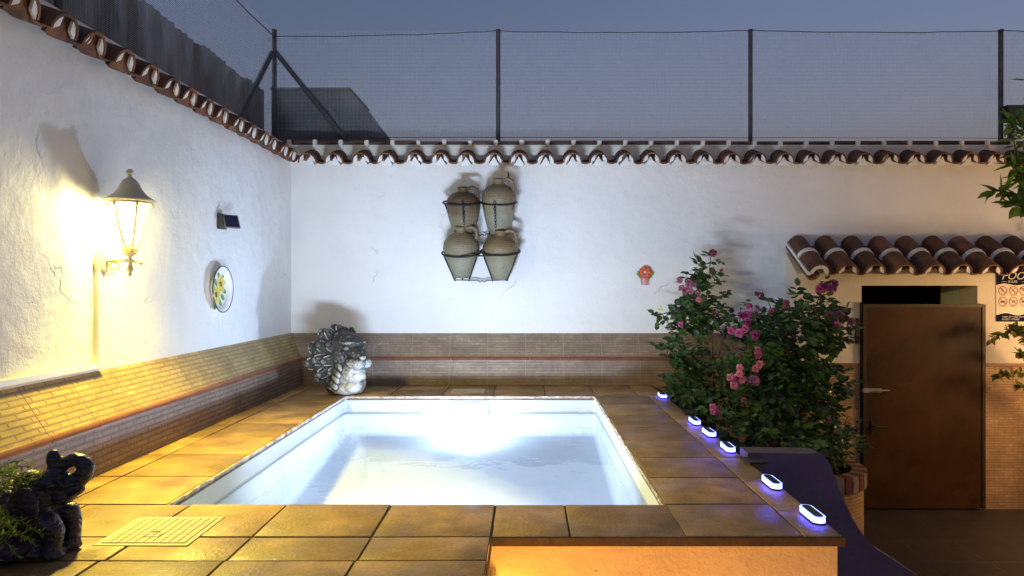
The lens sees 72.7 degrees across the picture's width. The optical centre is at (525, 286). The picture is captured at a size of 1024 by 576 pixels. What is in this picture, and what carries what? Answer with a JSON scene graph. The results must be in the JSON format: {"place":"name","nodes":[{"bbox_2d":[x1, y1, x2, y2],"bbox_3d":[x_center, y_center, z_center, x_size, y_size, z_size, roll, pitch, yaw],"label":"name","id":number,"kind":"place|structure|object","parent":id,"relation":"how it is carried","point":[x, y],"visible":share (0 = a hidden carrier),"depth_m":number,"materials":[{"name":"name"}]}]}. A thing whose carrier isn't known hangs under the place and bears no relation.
{"place":"outdoors","nodes":[
{"label":"outdoors","id":0,"kind":"place"},
{"bbox_2d":[0,385,841,575],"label":"deck paving","id":1,"kind":"structure","parent":0,"point":[702,491],"depth_m":2.75,"materials":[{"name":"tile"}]},
{"bbox_2d":[0,436,63,560],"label":"asparagus fern","id":2,"kind":"object","parent":1,"relation":"on","point":[8,483],"visible":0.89,"depth_m":2.21,"materials":[{"name":"green plant"}]},
{"bbox_2d":[0,449,94,563],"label":"elephant statue","id":3,"kind":"object","parent":1,"relation":"on","point":[51,506],"visible":0.94,"depth_m":2.28,"materials":[{"name":"black stone"}]},
{"bbox_2d":[92,517,224,546],"bbox_3d":[-1.337,0.898,2.561,0.330,0.011,0.298,0,0,0],"label":"access cover","id":4,"kind":"object","parent":1,"relation":"on","point":[163,531],"visible":1,"depth_m":2.54,"materials":[{"name":"beige plastic"}]},
{"bbox_2d":[305,324,371,395],"bbox_3d":[-1.544,0.623,5.902,0.537,0.612,0.534,0,0,0],"label":"lion head statue","id":5,"kind":"object","parent":1,"relation":"on","point":[338,362],"visible":0.99,"depth_m":5.71,"materials":[{"name":"stone"}]},
{"bbox_2d":[170,397,663,505],"bbox_3d":[-0.454,1.230,4.295,2.064,0.652,2.842,0,0,0],"label":"pool basin","id":6,"kind":"object","parent":1,"relation":"in","point":[514,452],"visible":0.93,"depth_m":4.98,"materials":[{"name":"paint"}]},
{"bbox_2d":[167,396,664,504],"bbox_3d":[-0.454,0.910,4.297,2.060,0.020,2.834,0,0,0],"label":"pool rim","id":7,"kind":"object","parent":6,"relation":"on","point":[246,458],"visible":0.99,"depth_m":4.38,"materials":[{"name":"stone"}]},
{"bbox_2d":[453,403,487,423],"bbox_3d":[-0.453,1.040,5.704,0.289,0.170,0.020,0,0,0],"label":"pool skimmer","id":8,"kind":"object","parent":6,"relation":"attached to","point":[462,412],"visible":1,"depth_m":5.70,"materials":[{"name":"white plastic"}]},
{"bbox_2d":[450,389,484,392],"bbox_3d":[-0.493,0.900,5.975,0.283,0.008,0.230,0,0,0],"label":"access cover","id":9,"kind":"object","parent":1,"relation":"on","point":[467,390],"visible":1,"depth_m":5.93,"materials":[{"name":"beige plastic"}]},
{"bbox_2d":[658,392,666,398],"bbox_3d":[1.112,0.884,5.660,0.054,0.030,0.168,0,0,-1],"label":"deck light","id":10,"kind":"object","parent":1,"relation":"on","point":[663,396],"visible":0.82,"depth_m":5.59,"materials":[{"name":"white plastic"}]},
{"bbox_2d":[485,385,844,575],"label":"deck nosing","id":11,"kind":"object","parent":1,"relation":"attached to","point":[667,541],"visible":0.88,"depth_m":2.50,"materials":[{"name":"tile"}]},
{"bbox_2d":[688,416,700,424],"bbox_3d":[1.112,0.884,4.580,0.054,0.030,0.168,0,0,0],"label":"deck light","id":12,"kind":"object","parent":1,"relation":"on","point":[692,420],"visible":1,"depth_m":4.53,"materials":[{"name":"white plastic"}]},
{"bbox_2d":[702,427,715,437],"bbox_3d":[1.112,0.884,4.220,0.054,0.030,0.168,0,0,-2],"label":"deck light","id":13,"kind":"object","parent":1,"relation":"on","point":[708,432],"visible":1,"depth_m":4.18,"materials":[{"name":"white plastic"}]},
{"bbox_2d":[720,441,735,452],"bbox_3d":[1.112,0.884,3.828,0.054,0.030,0.168,0,0,1],"label":"deck light","id":14,"kind":"object","parent":1,"relation":"on","point":[727,447],"visible":1,"depth_m":3.79,"materials":[{"name":"white plastic"}]},
{"bbox_2d":[761,474,782,490],"bbox_3d":[1.112,0.884,3.144,0.054,0.030,0.168,0,0,0],"label":"deck light","id":15,"kind":"object","parent":1,"relation":"on","point":[771,482],"visible":1,"depth_m":3.11,"materials":[{"name":"white plastic"}]},
{"bbox_2d":[799,504,825,524],"bbox_3d":[1.112,0.884,2.700,0.054,0.030,0.168,0,0,0],"label":"deck light","id":16,"kind":"object","parent":1,"relation":"on","point":[812,514],"visible":1,"depth_m":2.67,"materials":[{"name":"white plastic"}]},
{"bbox_2d":[139,0,1023,144],"label":"sky","id":17,"kind":"structure","parent":0,"point":[874,112],"materials":[{"name":"blue"}]},
{"bbox_2d":[864,509,1023,575],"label":"terrace","id":18,"kind":"structure","parent":0,"point":[953,542],"depth_m":5.48,"materials":[{"name":"tile"}]},
{"bbox_2d":[485,545,836,575],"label":"deck plinth","id":19,"kind":"structure","parent":18,"relation":"on","point":[663,560],"depth_m":2.52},
{"bbox_2d":[740,447,916,575],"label":"curved parapet","id":20,"kind":"structure","parent":18,"relation":"on","point":[805,476],"depth_m":3.60,"materials":[{"name":"purple paint"}]},
{"bbox_2d":[823,455,867,535],"bbox_3d":[2.270,1.714,5.620,0.880,0.559,0.880,0,0,0],"label":"round planter","id":21,"kind":"object","parent":18,"relation":"on","point":[852,480],"visible":0.28,"depth_m":5.28,"materials":[{"name":"brick"}]},
{"bbox_2d":[690,275,866,466],"bbox_3d":[1.796,0.721,5.144,1.090,1.612,1.390,0,0,42],"label":"rose bush","id":22,"kind":"object","parent":21,"relation":"in","point":[777,367],"visible":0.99,"depth_m":5.04,"materials":[{"name":"green plant"}]},
{"bbox_2d":[818,416,872,474],"bbox_3d":[2.494,1.269,5.577,0.489,0.457,0.589,0,0,0],"label":"planter plant","id":23,"kind":"object","parent":21,"relation":"on","point":[859,439],"visible":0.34,"depth_m":5.51,"materials":[{"name":"green plant"}]},
{"bbox_2d":[786,235,1023,508],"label":"door wall","id":24,"kind":"structure","parent":18,"relation":"on","point":[936,409],"depth_m":6.21,"materials":[{"name":"paint"}]},
{"bbox_2d":[847,318,859,343],"bbox_3d":[2.890,0.399,6.149,0.106,0.230,0.254,0,0,32],"label":"iron wall bracket","id":25,"kind":"object","parent":24,"relation":"attached to","point":[857,336],"visible":0.61,"depth_m":6.21,"materials":[{"name":"black metal"}]},
{"bbox_2d":[860,302,985,508],"bbox_3d":[3.541,1.069,6.194,1.113,1.851,0.112,0,0,0],"label":"door","id":26,"kind":"structure","parent":24,"relation":"in","point":[923,366],"depth_m":6.21,"materials":[{"name":"brown metal"}]},
{"bbox_2d":[996,271,1023,321],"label":"pool rules sign","id":27,"kind":"object","parent":24,"relation":"attached to","point":[1009,297],"visible":0.98,"depth_m":6.23,"materials":[{"name":"white plastic"}]},
{"bbox_2d":[977,78,1023,218],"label":"citrus tree","id":28,"kind":"object","parent":18,"relation":"on","point":[1016,163],"visible":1,"depth_m":4.90,"materials":[{"name":"green plant"}]},
{"bbox_2d":[986,320,1023,391],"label":"leggy shrub","id":29,"kind":"object","parent":18,"relation":"on","point":[1016,329],"visible":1,"depth_m":5.95,"materials":[{"name":"green plant"}]},
{"label":"ground","id":30,"kind":"structure","parent":0,"visible":0},
{"bbox_2d":[0,0,302,479],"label":"garden wall","id":31,"kind":"structure","parent":30,"relation":"on","point":[89,116],"depth_m":3.73,"materials":[{"name":"paint"}]},
{"bbox_2d":[0,263,104,387],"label":"cable conduit","id":32,"kind":"object","parent":31,"relation":"attached to","point":[98,363],"visible":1,"depth_m":3.53,"materials":[{"name":"white plastic"}]},
{"bbox_2d":[94,169,156,277],"bbox_3d":[-2.049,-0.319,3.575,0.277,0.569,0.244,0,0,0],"label":"wall lantern","id":33,"kind":"object","parent":31,"relation":"attached to","point":[129,192],"depth_m":3.55,"materials":[{"name":"beige metal"}]},
{"bbox_2d":[45,0,263,130],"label":"corrugated screen","id":34,"kind":"object","parent":31,"relation":"attached to","point":[212,77],"visible":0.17,"depth_m":5.20,"materials":[{"name":"grey metal"}]},
{"bbox_2d":[210,266,233,312],"bbox_3d":[-2.158,0.020,4.925,0.044,0.335,0.335,0,0,0],"label":"painted plate","id":35,"kind":"object","parent":31,"relation":"attached to","point":[222,289],"visible":1,"depth_m":4.96,"materials":[{"name":"white ceramic"}]},
{"bbox_2d":[217,213,240,229],"bbox_3d":[-2.118,-0.464,4.980,0.145,0.110,0.119,0,0,0],"label":"solar wall light","id":36,"kind":"object","parent":31,"relation":"attached to","point":[224,221],"visible":1,"depth_m":4.96,"materials":[{"name":"black plastic"}]},
{"bbox_2d":[270,88,390,143],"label":"sooty outbuilding","id":37,"kind":"structure","parent":30,"relation":"on","point":[297,114],"depth_m":7.12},
{"bbox_2d":[287,139,1023,452],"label":"back wall","id":38,"kind":"structure","parent":30,"relation":"on","point":[596,226],"depth_m":6.50,"materials":[{"name":"paint"}]},
{"bbox_2d":[441,200,520,282],"bbox_3d":[-0.403,-0.445,6.302,0.722,0.820,0.382,0,0,0],"label":"jar rack","id":39,"kind":"object","parent":38,"relation":"attached to","point":[480,251],"visible":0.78,"depth_m":6.18,"materials":[{"name":"black metal"}]},
{"bbox_2d":[443,225,479,277],"bbox_3d":[-0.582,-0.322,6.303,0.333,0.479,0.332,0,15,0],"label":"clay jar","id":40,"kind":"object","parent":39,"relation":"in","point":[460,241],"visible":0.98,"depth_m":6.20,"materials":[{"name":"beige ceramic"}]},
{"bbox_2d":[446,185,479,233],"bbox_3d":[-0.564,-0.697,6.308,0.311,0.439,0.311,0,15,0],"label":"clay jar","id":41,"kind":"object","parent":39,"relation":"in","point":[466,196],"visible":0.9,"depth_m":6.21,"materials":[{"name":"brown ceramic"}]},
{"bbox_2d":[482,177,515,234],"bbox_3d":[-0.242,-0.733,6.298,0.311,0.515,0.311,0,15,0],"label":"clay jar","id":42,"kind":"object","parent":39,"relation":"in","point":[498,191],"visible":0.97,"depth_m":6.20,"materials":[{"name":"beige ceramic"}]},
{"bbox_2d":[482,229,518,279],"bbox_3d":[-0.228,-0.297,6.305,0.332,0.464,0.332,0,15,0],"label":"clay jar","id":43,"kind":"object","parent":39,"relation":"in","point":[499,243],"visible":0.96,"depth_m":6.20,"materials":[{"name":"beige ceramic"}]},
{"bbox_2d":[49,0,1023,142],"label":"net fence","id":44,"kind":"object","parent":38,"relation":"on","point":[274,54],"visible":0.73,"depth_m":6.66,"materials":[{"name":"metal"}]},
{"bbox_2d":[637,266,653,284],"bbox_3d":[1.113,-0.102,6.488,0.158,0.179,0.088,0,0,0],"label":"flowerpot ornament","id":45,"kind":"object","parent":38,"relation":"attached to","point":[644,273],"visible":1,"depth_m":6.46,"materials":[{"name":"orange ceramic"}]},
{"bbox_2d":[1000,105,1023,140],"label":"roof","id":46,"kind":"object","parent":38,"relation":"on","point":[1012,109],"visible":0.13,"depth_m":6.42,"materials":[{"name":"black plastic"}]},
{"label":"flower bed","id":47,"kind":"structure","parent":0,"visible":0},
{"bbox_2d":[648,249,737,433],"bbox_3d":[1.326,0.604,5.757,0.747,1.842,1.078,0,0,35],"label":"rose bush","id":48,"kind":"object","parent":47,"relation":"on","point":[680,390],"visible":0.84,"depth_m":5.85,"materials":[{"name":"green plant"}]}
]}

